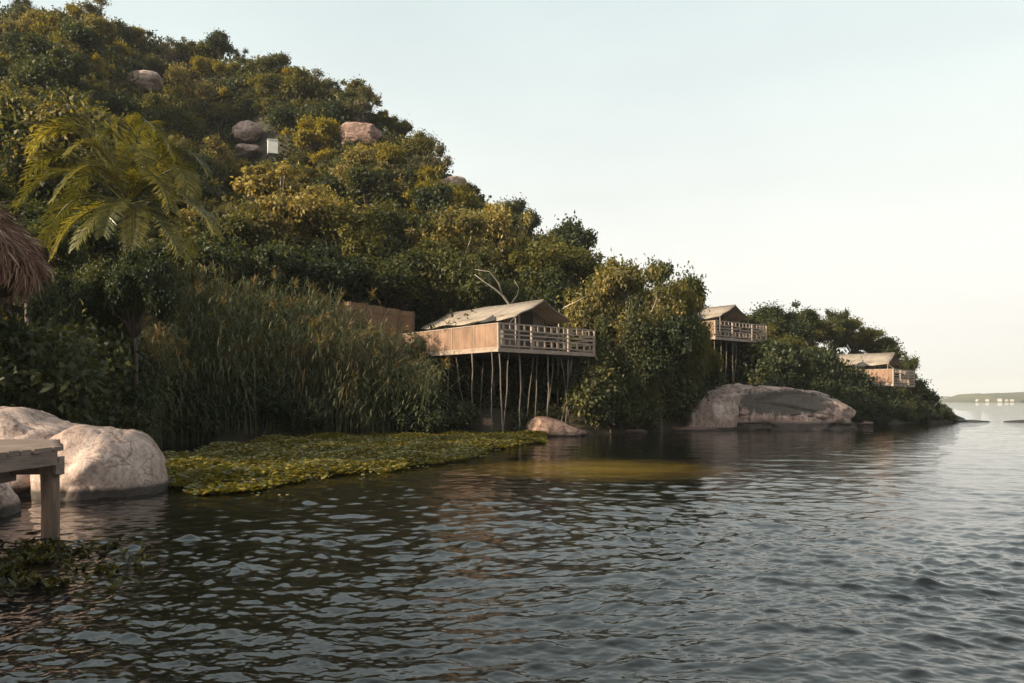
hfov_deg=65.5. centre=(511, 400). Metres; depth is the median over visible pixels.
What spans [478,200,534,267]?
pale tree
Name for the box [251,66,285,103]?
bushy tree
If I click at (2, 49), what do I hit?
hillside bush
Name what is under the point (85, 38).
round tree
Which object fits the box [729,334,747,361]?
shrub
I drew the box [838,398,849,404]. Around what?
shrub
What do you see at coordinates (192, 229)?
pale tree
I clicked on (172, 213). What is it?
hillside bush
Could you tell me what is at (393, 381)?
shrub
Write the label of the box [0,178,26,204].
olive tree
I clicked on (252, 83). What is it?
golden tree
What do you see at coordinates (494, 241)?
round tree
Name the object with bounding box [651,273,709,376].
olive tree
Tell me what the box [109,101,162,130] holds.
hillside bush
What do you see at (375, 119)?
bushy tree
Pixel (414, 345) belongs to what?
reed clump
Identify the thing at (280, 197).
drooping tree
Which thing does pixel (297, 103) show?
hillside bush
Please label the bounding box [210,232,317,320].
dark tree
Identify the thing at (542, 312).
safari tent
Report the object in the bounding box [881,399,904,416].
shrub
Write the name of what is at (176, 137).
hillside bush
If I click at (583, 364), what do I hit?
shrub
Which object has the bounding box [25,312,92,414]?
shrub
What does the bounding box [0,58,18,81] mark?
round tree
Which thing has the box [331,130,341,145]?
hillside bush
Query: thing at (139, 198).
round tree
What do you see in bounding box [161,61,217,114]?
pale tree
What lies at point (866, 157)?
sky
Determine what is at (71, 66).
round tree
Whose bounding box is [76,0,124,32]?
sparse tree
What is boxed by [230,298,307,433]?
reed clump
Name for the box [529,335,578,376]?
shrub
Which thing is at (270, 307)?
reed clump
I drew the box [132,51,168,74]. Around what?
hillside bush
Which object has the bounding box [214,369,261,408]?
shrub
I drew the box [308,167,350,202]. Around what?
round tree
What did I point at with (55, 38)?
bushy tree
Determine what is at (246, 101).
round tree
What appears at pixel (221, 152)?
pale tree
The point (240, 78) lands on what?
hillside bush
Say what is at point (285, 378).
reed clump
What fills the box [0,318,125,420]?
shrub
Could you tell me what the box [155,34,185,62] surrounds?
sparse tree
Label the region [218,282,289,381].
reed clump
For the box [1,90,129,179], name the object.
pale tree
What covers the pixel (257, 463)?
water hyacinth
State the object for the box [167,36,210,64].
bushy tree
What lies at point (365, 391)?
shrub
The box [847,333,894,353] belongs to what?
dark tree
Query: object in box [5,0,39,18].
hillside bush
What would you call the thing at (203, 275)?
reed clump
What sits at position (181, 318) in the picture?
reed clump
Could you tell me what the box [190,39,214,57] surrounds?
hillside bush
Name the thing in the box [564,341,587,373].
shrub
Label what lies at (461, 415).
shrub
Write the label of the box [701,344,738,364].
shrub
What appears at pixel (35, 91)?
bushy tree
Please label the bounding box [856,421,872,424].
rock ledge
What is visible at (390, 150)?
golden tree
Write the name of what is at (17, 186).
bushy tree
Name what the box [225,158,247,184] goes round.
golden tree
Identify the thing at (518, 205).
round tree
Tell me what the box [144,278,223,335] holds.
reed clump
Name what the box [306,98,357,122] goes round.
hillside bush
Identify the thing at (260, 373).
shrub
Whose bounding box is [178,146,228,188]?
round tree
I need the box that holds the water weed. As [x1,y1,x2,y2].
[0,534,156,596]
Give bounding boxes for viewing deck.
[394,322,595,431]
[701,320,766,382]
[860,369,914,393]
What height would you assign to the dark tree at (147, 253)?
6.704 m
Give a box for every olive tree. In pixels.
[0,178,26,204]
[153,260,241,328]
[186,199,297,261]
[287,190,387,301]
[370,195,453,310]
[467,229,577,292]
[539,235,606,305]
[561,268,638,357]
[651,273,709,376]
[681,317,725,381]
[746,322,790,345]
[778,335,827,355]
[797,308,845,346]
[832,315,885,353]
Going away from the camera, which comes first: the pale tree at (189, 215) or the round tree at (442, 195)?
the pale tree at (189, 215)
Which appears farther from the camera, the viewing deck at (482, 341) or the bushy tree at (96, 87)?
the bushy tree at (96, 87)
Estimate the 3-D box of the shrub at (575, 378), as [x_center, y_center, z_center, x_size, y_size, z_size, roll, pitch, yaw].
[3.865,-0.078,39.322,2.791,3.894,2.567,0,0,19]
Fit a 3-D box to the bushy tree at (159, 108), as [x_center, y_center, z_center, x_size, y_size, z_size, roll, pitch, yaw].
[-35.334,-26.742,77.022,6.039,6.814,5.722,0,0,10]
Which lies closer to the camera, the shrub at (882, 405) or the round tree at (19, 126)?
the round tree at (19, 126)
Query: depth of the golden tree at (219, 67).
102.97 m
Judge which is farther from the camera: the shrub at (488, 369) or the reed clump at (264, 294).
the shrub at (488, 369)
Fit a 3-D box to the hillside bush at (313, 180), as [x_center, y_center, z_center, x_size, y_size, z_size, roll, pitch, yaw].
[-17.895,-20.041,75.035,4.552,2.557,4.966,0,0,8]
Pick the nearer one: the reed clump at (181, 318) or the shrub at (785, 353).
the reed clump at (181, 318)
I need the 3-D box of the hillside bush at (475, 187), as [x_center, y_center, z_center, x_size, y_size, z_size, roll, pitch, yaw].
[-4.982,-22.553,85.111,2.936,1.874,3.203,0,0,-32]
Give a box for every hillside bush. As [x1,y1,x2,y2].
[0,39,13,55]
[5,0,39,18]
[18,182,75,221]
[29,189,64,220]
[33,7,67,17]
[44,192,74,218]
[69,86,93,104]
[92,89,139,117]
[104,37,135,57]
[107,16,141,46]
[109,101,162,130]
[111,56,148,74]
[114,82,143,98]
[114,109,161,135]
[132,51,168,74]
[150,207,173,224]
[156,123,201,150]
[179,144,202,167]
[185,111,209,134]
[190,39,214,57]
[191,127,215,140]
[200,85,236,105]
[210,99,252,125]
[212,71,254,102]
[216,127,234,142]
[226,69,256,87]
[232,189,258,206]
[235,154,252,168]
[238,56,253,63]
[250,94,278,113]
[250,159,311,191]
[265,101,300,132]
[284,159,318,176]
[285,96,310,109]
[285,148,314,164]
[288,105,335,132]
[297,291,383,313]
[301,165,324,178]
[301,174,325,190]
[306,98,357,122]
[307,146,338,164]
[317,154,353,175]
[330,135,359,160]
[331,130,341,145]
[354,196,409,216]
[378,134,394,143]
[399,198,411,206]
[467,182,480,193]
[474,193,486,203]
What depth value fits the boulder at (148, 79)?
90.60 m
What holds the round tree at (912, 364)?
on the hill
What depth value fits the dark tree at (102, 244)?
31.95 m
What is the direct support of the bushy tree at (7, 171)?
on the hill
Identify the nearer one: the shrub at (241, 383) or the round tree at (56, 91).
the shrub at (241, 383)
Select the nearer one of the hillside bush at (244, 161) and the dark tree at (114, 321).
the dark tree at (114, 321)
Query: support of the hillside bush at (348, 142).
on the hill
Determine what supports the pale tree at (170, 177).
on the hill
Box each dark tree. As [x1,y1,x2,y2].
[0,195,59,222]
[9,204,122,265]
[18,219,106,327]
[20,266,108,335]
[48,250,122,290]
[63,252,151,349]
[93,238,210,285]
[94,240,189,383]
[141,225,265,298]
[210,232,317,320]
[253,235,375,328]
[340,242,441,309]
[410,238,513,320]
[483,260,576,341]
[615,304,710,431]
[620,253,711,327]
[730,311,757,334]
[735,311,787,336]
[746,299,823,346]
[782,349,821,382]
[786,345,819,370]
[818,307,858,352]
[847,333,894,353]
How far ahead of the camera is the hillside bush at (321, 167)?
74.32 m
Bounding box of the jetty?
[0,439,64,537]
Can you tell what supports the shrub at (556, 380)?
on the hill
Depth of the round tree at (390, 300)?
50.80 m
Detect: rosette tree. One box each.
[7,0,34,7]
[140,27,153,39]
[228,47,250,63]
[327,80,342,92]
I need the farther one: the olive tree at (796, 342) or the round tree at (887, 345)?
the round tree at (887, 345)
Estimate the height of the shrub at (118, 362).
4.700 m
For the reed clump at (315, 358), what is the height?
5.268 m
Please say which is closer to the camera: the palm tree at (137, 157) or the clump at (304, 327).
the palm tree at (137, 157)
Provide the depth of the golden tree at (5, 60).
88.49 m
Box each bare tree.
[474,269,518,394]
[557,295,587,407]
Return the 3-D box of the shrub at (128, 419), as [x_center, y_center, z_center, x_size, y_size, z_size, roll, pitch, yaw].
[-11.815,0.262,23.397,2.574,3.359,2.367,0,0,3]
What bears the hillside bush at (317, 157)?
on the hill
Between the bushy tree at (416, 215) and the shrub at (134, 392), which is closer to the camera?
the shrub at (134, 392)
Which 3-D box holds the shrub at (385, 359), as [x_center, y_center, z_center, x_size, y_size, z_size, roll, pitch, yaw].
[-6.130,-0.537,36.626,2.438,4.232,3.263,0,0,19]
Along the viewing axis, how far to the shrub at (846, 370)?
57.82 m
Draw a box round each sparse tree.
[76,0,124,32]
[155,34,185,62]
[167,133,193,166]
[307,65,339,95]
[337,81,382,122]
[405,153,433,171]
[421,141,454,178]
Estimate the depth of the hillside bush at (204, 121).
89.74 m
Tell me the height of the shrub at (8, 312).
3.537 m
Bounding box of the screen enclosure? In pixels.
[319,301,414,351]
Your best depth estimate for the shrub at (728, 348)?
60.00 m
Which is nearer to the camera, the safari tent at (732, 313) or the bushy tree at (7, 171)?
the bushy tree at (7, 171)
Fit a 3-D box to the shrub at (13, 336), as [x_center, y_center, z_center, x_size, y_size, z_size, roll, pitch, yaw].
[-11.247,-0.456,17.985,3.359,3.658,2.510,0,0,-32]
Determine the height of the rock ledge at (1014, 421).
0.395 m
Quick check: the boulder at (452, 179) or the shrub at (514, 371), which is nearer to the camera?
the shrub at (514, 371)
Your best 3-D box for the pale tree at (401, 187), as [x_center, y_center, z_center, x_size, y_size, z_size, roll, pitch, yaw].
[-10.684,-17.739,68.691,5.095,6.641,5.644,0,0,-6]
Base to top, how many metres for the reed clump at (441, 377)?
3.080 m
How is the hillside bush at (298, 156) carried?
on the hill
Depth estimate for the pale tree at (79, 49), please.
78.33 m
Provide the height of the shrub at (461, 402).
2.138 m
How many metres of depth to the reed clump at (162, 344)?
31.27 m
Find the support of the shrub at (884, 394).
on the hill
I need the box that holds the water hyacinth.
[161,429,547,497]
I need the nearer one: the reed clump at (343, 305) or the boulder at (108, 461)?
the boulder at (108, 461)
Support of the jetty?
in the water
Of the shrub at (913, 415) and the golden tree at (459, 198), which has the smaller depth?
the shrub at (913, 415)
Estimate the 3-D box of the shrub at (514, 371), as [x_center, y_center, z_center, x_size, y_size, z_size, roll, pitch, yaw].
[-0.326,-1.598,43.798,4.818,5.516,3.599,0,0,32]
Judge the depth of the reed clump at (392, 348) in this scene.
37.27 m
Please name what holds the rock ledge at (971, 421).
on the hill
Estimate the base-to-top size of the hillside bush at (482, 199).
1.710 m
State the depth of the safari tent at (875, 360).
63.71 m
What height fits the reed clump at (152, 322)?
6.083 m
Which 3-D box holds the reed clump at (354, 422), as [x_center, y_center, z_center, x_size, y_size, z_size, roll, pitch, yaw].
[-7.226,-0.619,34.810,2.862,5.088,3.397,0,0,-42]
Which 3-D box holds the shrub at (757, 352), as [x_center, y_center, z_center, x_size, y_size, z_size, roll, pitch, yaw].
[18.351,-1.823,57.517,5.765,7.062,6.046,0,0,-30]
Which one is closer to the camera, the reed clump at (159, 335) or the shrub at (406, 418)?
the reed clump at (159, 335)
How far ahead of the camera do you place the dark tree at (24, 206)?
32.34 m
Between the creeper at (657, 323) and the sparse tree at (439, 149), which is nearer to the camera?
the creeper at (657, 323)
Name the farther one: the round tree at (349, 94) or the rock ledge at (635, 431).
the round tree at (349, 94)
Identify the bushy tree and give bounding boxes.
[0,64,43,96]
[0,82,53,125]
[0,143,11,180]
[0,175,47,202]
[1,155,56,195]
[9,104,128,161]
[18,85,45,100]
[37,85,125,144]
[47,31,92,57]
[53,173,164,220]
[69,88,106,109]
[73,72,109,94]
[125,89,180,131]
[130,86,206,140]
[163,61,191,85]
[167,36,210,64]
[167,169,252,219]
[179,168,227,215]
[244,56,261,72]
[250,160,285,180]
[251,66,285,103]
[275,66,327,101]
[328,190,356,213]
[357,107,388,129]
[378,113,414,141]
[397,211,432,227]
[398,128,441,160]
[467,197,490,213]
[528,226,555,246]
[881,351,908,376]
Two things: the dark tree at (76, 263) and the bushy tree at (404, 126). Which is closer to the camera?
the dark tree at (76, 263)
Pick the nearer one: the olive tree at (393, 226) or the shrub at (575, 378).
the shrub at (575, 378)
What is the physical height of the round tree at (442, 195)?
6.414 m
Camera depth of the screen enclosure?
42.40 m
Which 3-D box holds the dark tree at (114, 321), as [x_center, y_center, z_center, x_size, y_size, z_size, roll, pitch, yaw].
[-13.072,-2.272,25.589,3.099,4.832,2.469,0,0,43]
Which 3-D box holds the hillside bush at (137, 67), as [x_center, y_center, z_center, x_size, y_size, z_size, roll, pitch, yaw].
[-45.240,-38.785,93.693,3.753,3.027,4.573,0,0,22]
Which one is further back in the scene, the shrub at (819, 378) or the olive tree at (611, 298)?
the shrub at (819, 378)
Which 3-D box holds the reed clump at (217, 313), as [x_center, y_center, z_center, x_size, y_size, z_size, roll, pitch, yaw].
[-12.248,-1.706,33.056,3.852,6.432,4.879,0,0,3]
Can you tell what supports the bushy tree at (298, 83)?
on the hill
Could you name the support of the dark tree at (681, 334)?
on the hill
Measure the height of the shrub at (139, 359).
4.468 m
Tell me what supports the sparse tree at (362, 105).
on the hill
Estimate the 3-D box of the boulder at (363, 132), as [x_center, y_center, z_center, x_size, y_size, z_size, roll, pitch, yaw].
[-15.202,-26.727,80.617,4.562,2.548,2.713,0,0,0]
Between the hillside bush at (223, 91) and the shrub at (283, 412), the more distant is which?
the hillside bush at (223, 91)
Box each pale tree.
[0,6,56,36]
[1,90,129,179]
[25,128,121,199]
[53,40,101,74]
[63,10,118,46]
[119,134,187,202]
[135,218,170,248]
[151,212,208,245]
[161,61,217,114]
[170,205,213,225]
[186,129,239,173]
[323,136,387,196]
[329,74,382,113]
[365,156,416,202]
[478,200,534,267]
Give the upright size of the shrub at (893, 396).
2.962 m
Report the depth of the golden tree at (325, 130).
80.31 m
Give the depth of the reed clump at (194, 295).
33.58 m
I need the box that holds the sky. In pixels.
[0,0,1023,396]
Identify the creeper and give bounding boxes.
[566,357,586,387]
[590,311,619,422]
[614,295,652,427]
[643,299,676,432]
[683,303,717,388]
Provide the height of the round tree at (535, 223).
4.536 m
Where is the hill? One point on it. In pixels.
(494, 415)
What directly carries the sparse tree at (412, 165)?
on the hill
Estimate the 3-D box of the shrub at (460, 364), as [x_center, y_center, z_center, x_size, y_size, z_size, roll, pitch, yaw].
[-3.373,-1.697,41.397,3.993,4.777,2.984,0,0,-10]
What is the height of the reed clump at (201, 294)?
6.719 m
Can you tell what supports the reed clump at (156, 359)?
on the hill
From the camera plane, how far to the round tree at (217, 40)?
107.79 m
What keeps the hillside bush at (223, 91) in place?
on the hill
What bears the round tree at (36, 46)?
on the hill
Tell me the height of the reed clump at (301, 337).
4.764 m
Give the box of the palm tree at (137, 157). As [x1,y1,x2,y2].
[9,112,223,337]
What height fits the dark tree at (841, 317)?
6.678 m
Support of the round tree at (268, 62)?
on the hill
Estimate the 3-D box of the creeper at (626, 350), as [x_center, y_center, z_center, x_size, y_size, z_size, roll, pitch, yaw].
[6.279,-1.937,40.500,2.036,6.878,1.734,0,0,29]
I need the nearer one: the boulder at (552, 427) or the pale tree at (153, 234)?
the boulder at (552, 427)
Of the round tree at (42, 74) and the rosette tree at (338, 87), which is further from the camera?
the rosette tree at (338, 87)
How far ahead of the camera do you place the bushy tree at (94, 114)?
52.70 m
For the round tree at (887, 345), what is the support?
on the hill
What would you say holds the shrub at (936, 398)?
on the hill
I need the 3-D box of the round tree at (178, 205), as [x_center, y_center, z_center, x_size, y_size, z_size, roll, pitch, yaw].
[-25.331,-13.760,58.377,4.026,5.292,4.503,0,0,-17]
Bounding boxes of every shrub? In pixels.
[0,315,95,414]
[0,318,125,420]
[0,342,29,406]
[1,308,49,405]
[6,395,110,426]
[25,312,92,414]
[28,299,145,395]
[28,318,115,420]
[88,379,112,421]
[92,373,126,425]
[104,366,158,434]
[113,327,152,393]
[114,366,151,410]
[120,390,163,437]
[152,323,210,415]
[173,378,184,405]
[214,368,293,434]
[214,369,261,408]
[225,362,278,387]
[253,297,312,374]
[264,387,303,423]
[267,388,328,435]
[290,336,350,397]
[294,395,342,431]
[319,384,355,426]
[341,356,384,425]
[360,363,410,417]
[364,343,408,401]
[376,380,429,431]
[397,332,454,383]
[402,390,452,433]
[428,324,481,390]
[428,389,482,430]
[429,309,493,395]
[447,394,473,429]
[469,357,515,396]
[478,357,539,401]
[506,409,529,431]
[512,358,568,402]
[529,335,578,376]
[552,353,640,409]
[553,353,631,427]
[562,361,619,422]
[563,342,659,390]
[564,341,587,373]
[565,337,616,360]
[585,383,634,432]
[609,345,654,403]
[649,381,697,421]
[672,366,713,420]
[696,365,728,393]
[697,374,727,389]
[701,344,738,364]
[712,344,742,365]
[723,326,804,385]
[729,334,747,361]
[742,329,759,343]
[747,346,804,388]
[757,344,805,384]
[775,370,809,389]
[799,378,837,398]
[801,341,843,381]
[805,371,835,394]
[813,341,852,385]
[818,375,846,396]
[830,375,857,405]
[833,351,858,384]
[834,379,862,407]
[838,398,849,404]
[841,357,876,391]
[851,384,881,414]
[851,405,861,415]
[853,384,874,414]
[853,385,878,413]
[853,416,865,422]
[861,415,870,420]
[864,387,881,401]
[870,391,887,410]
[873,382,892,412]
[877,402,898,416]
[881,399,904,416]
[887,386,903,404]
[889,383,919,411]
[894,374,935,400]
[900,398,917,420]
[900,400,916,413]
[905,382,943,404]
[905,393,927,406]
[917,403,929,412]
[922,415,931,422]
[928,404,936,418]
[930,411,938,419]
[934,401,944,411]
[940,405,950,418]
[944,408,954,419]
[949,416,958,421]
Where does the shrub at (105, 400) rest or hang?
on the hill
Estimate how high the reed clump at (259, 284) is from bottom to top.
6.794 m
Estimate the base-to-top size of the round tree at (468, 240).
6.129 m
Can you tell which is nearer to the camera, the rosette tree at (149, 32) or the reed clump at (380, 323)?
the reed clump at (380, 323)
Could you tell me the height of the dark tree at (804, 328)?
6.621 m
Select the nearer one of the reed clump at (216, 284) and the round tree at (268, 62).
the reed clump at (216, 284)
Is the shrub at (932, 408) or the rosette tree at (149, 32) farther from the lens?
the rosette tree at (149, 32)
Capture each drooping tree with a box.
[193,160,373,251]
[402,202,503,269]
[556,249,686,353]
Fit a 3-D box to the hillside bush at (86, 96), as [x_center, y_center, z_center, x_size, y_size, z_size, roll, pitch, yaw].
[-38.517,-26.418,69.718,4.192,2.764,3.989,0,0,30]
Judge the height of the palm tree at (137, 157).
11.143 m
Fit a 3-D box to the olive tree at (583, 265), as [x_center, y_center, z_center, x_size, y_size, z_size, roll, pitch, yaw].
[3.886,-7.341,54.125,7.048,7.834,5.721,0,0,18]
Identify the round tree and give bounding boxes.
[0,14,18,41]
[0,26,43,70]
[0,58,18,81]
[0,110,65,192]
[0,113,17,157]
[0,150,63,194]
[2,54,72,95]
[13,27,69,69]
[26,41,96,99]
[30,79,84,108]
[42,156,127,199]
[55,17,109,62]
[64,187,173,241]
[117,122,161,156]
[154,186,189,221]
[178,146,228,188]
[203,27,233,60]
[236,91,262,112]
[255,50,291,74]
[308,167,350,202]
[335,87,361,114]
[339,159,402,211]
[376,296,415,308]
[388,164,416,201]
[408,181,459,218]
[454,235,492,245]
[468,209,508,250]
[496,192,528,225]
[513,204,542,233]
[548,210,597,254]
[869,334,907,368]
[898,351,919,380]
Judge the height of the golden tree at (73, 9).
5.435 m
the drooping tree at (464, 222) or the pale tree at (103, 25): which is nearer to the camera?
the drooping tree at (464, 222)
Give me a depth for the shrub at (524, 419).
37.40 m
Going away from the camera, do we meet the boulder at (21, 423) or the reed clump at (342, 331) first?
the boulder at (21, 423)
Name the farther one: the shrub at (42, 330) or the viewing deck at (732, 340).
the viewing deck at (732, 340)
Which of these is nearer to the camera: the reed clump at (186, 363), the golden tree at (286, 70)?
the reed clump at (186, 363)
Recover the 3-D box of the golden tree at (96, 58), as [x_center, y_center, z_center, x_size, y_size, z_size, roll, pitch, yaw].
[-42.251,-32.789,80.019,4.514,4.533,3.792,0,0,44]
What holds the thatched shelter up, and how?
on the hill
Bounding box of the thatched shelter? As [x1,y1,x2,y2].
[0,200,59,306]
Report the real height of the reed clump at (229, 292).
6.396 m
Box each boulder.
[0,406,77,495]
[0,483,21,516]
[30,424,167,500]
[126,70,163,92]
[232,120,262,142]
[235,143,261,157]
[339,122,384,147]
[440,175,466,186]
[481,418,493,424]
[525,416,586,436]
[673,393,740,429]
[704,383,856,429]
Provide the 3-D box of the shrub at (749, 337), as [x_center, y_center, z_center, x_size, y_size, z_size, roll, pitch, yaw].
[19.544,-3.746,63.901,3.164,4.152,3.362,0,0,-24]
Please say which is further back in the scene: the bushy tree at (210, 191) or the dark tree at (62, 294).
the bushy tree at (210, 191)
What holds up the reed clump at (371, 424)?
on the hill
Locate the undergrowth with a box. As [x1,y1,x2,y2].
[0,1,918,419]
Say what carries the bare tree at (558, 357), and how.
on the hill
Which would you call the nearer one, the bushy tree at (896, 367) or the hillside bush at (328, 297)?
the hillside bush at (328, 297)
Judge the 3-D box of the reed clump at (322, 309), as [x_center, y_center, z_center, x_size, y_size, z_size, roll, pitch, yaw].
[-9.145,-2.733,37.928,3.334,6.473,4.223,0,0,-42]
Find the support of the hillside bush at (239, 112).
on the hill
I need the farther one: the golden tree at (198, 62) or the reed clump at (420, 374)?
the golden tree at (198, 62)
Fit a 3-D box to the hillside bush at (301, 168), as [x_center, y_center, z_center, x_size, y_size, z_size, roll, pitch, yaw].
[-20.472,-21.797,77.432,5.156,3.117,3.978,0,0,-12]
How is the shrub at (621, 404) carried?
on the hill
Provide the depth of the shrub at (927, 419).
59.71 m
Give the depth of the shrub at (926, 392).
65.23 m
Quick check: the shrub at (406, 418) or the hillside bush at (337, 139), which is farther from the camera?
the hillside bush at (337, 139)
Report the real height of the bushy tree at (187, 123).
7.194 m
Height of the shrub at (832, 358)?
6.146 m
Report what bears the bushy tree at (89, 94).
on the hill
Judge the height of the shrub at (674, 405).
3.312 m
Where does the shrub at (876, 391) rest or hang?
on the hill
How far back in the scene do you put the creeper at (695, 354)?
43.88 m
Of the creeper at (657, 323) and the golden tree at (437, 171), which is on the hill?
the golden tree at (437, 171)
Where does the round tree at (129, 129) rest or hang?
on the hill
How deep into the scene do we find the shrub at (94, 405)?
20.76 m
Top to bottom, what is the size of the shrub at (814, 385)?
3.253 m
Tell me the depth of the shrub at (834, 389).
55.52 m
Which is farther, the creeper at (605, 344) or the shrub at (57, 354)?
the creeper at (605, 344)
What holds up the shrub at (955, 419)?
on the hill
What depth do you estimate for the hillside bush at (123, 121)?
66.23 m
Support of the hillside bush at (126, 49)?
on the hill
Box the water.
[0,402,1023,682]
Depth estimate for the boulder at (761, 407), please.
45.84 m
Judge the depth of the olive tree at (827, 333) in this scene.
71.84 m
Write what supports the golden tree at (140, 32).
on the hill
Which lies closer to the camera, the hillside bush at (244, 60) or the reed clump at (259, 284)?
the reed clump at (259, 284)
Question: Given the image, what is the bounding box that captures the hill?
[0,17,964,442]
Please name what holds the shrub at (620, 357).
on the hill
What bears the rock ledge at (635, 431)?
on the hill
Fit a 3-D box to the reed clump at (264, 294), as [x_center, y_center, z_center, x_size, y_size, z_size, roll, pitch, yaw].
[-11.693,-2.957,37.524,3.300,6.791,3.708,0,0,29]
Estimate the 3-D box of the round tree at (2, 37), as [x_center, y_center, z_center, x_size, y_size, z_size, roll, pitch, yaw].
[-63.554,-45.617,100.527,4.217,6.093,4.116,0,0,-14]
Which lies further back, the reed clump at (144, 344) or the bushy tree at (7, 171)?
the bushy tree at (7, 171)
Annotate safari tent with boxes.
[421,299,569,349]
[698,304,749,337]
[837,352,900,369]
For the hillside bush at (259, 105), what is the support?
on the hill
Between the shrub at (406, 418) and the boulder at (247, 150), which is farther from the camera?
the boulder at (247, 150)
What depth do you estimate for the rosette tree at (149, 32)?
111.97 m
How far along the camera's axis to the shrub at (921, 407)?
60.33 m
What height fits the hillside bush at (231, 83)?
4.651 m
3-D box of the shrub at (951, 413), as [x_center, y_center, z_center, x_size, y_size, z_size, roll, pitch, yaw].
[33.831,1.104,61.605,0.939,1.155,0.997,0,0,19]
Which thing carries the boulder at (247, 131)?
on the hill
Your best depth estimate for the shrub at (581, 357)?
43.67 m
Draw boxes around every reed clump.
[128,328,183,447]
[136,317,158,376]
[138,318,164,352]
[138,320,182,408]
[138,323,181,444]
[141,284,195,429]
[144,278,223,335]
[144,280,241,394]
[144,286,208,376]
[144,310,233,441]
[145,316,216,442]
[146,307,203,439]
[166,263,222,338]
[174,262,237,339]
[174,276,254,384]
[174,285,267,433]
[186,281,270,377]
[196,320,278,434]
[205,259,259,339]
[214,272,298,354]
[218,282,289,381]
[222,337,322,427]
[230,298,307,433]
[234,295,313,389]
[239,266,303,329]
[248,286,346,394]
[263,276,322,355]
[269,330,343,432]
[272,314,373,434]
[277,329,341,433]
[277,336,387,433]
[285,309,345,395]
[291,279,368,341]
[292,314,379,425]
[310,287,380,344]
[320,304,395,375]
[324,327,385,434]
[332,332,417,370]
[339,352,421,433]
[341,315,410,358]
[356,364,428,429]
[366,327,439,393]
[368,325,441,399]
[372,356,469,432]
[387,350,439,404]
[406,355,469,405]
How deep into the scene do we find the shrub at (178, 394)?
31.14 m
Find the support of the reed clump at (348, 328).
on the hill
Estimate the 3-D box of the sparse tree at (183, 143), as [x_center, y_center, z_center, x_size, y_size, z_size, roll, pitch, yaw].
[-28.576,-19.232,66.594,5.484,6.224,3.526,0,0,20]
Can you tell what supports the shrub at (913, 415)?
on the hill
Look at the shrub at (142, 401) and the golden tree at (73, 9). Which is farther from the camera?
the golden tree at (73, 9)
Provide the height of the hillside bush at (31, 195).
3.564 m
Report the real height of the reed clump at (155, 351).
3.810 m
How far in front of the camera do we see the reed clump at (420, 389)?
35.04 m
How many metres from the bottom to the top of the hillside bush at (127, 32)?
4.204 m
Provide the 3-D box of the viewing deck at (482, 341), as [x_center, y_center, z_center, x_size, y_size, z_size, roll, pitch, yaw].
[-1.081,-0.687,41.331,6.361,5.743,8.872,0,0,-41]
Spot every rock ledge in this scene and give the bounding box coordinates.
[624,429,646,432]
[671,427,719,430]
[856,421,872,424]
[956,420,989,421]
[1003,420,1023,421]
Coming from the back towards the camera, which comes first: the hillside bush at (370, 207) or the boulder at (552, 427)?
the hillside bush at (370, 207)
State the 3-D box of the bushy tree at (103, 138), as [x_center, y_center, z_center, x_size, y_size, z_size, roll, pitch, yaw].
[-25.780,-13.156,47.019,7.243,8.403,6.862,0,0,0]
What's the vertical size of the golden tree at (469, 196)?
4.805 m
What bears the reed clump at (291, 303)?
on the hill
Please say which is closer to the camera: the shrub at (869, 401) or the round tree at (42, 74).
the shrub at (869, 401)
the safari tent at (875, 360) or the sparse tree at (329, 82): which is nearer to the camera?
the safari tent at (875, 360)
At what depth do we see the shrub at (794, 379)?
54.80 m
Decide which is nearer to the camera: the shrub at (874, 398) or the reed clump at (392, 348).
the reed clump at (392, 348)
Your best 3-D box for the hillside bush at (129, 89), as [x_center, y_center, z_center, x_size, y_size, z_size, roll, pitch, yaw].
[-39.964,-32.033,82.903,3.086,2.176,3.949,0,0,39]
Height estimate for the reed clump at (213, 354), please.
5.874 m
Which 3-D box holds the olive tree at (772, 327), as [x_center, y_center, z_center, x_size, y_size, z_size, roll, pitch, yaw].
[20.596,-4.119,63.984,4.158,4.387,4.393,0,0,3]
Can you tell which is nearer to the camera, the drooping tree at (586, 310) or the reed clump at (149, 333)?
the reed clump at (149, 333)
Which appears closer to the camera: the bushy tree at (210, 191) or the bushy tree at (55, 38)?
the bushy tree at (210, 191)
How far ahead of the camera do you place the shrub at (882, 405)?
57.32 m
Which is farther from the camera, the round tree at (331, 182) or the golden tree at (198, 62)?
the golden tree at (198, 62)
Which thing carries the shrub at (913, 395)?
on the hill
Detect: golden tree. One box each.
[0,52,14,70]
[24,11,65,38]
[51,0,87,22]
[85,49,115,80]
[123,24,146,45]
[189,51,227,76]
[211,59,244,78]
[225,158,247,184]
[246,75,264,95]
[279,65,300,75]
[282,110,340,152]
[368,139,409,164]
[400,175,467,220]
[409,162,446,187]
[446,180,481,207]
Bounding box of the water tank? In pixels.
[267,138,277,155]
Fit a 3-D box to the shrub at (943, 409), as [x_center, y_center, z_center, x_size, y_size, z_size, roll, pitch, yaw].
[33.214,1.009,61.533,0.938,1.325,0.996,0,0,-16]
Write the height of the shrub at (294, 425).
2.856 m
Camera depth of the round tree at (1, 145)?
43.08 m
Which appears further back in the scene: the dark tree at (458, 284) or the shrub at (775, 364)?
the shrub at (775, 364)

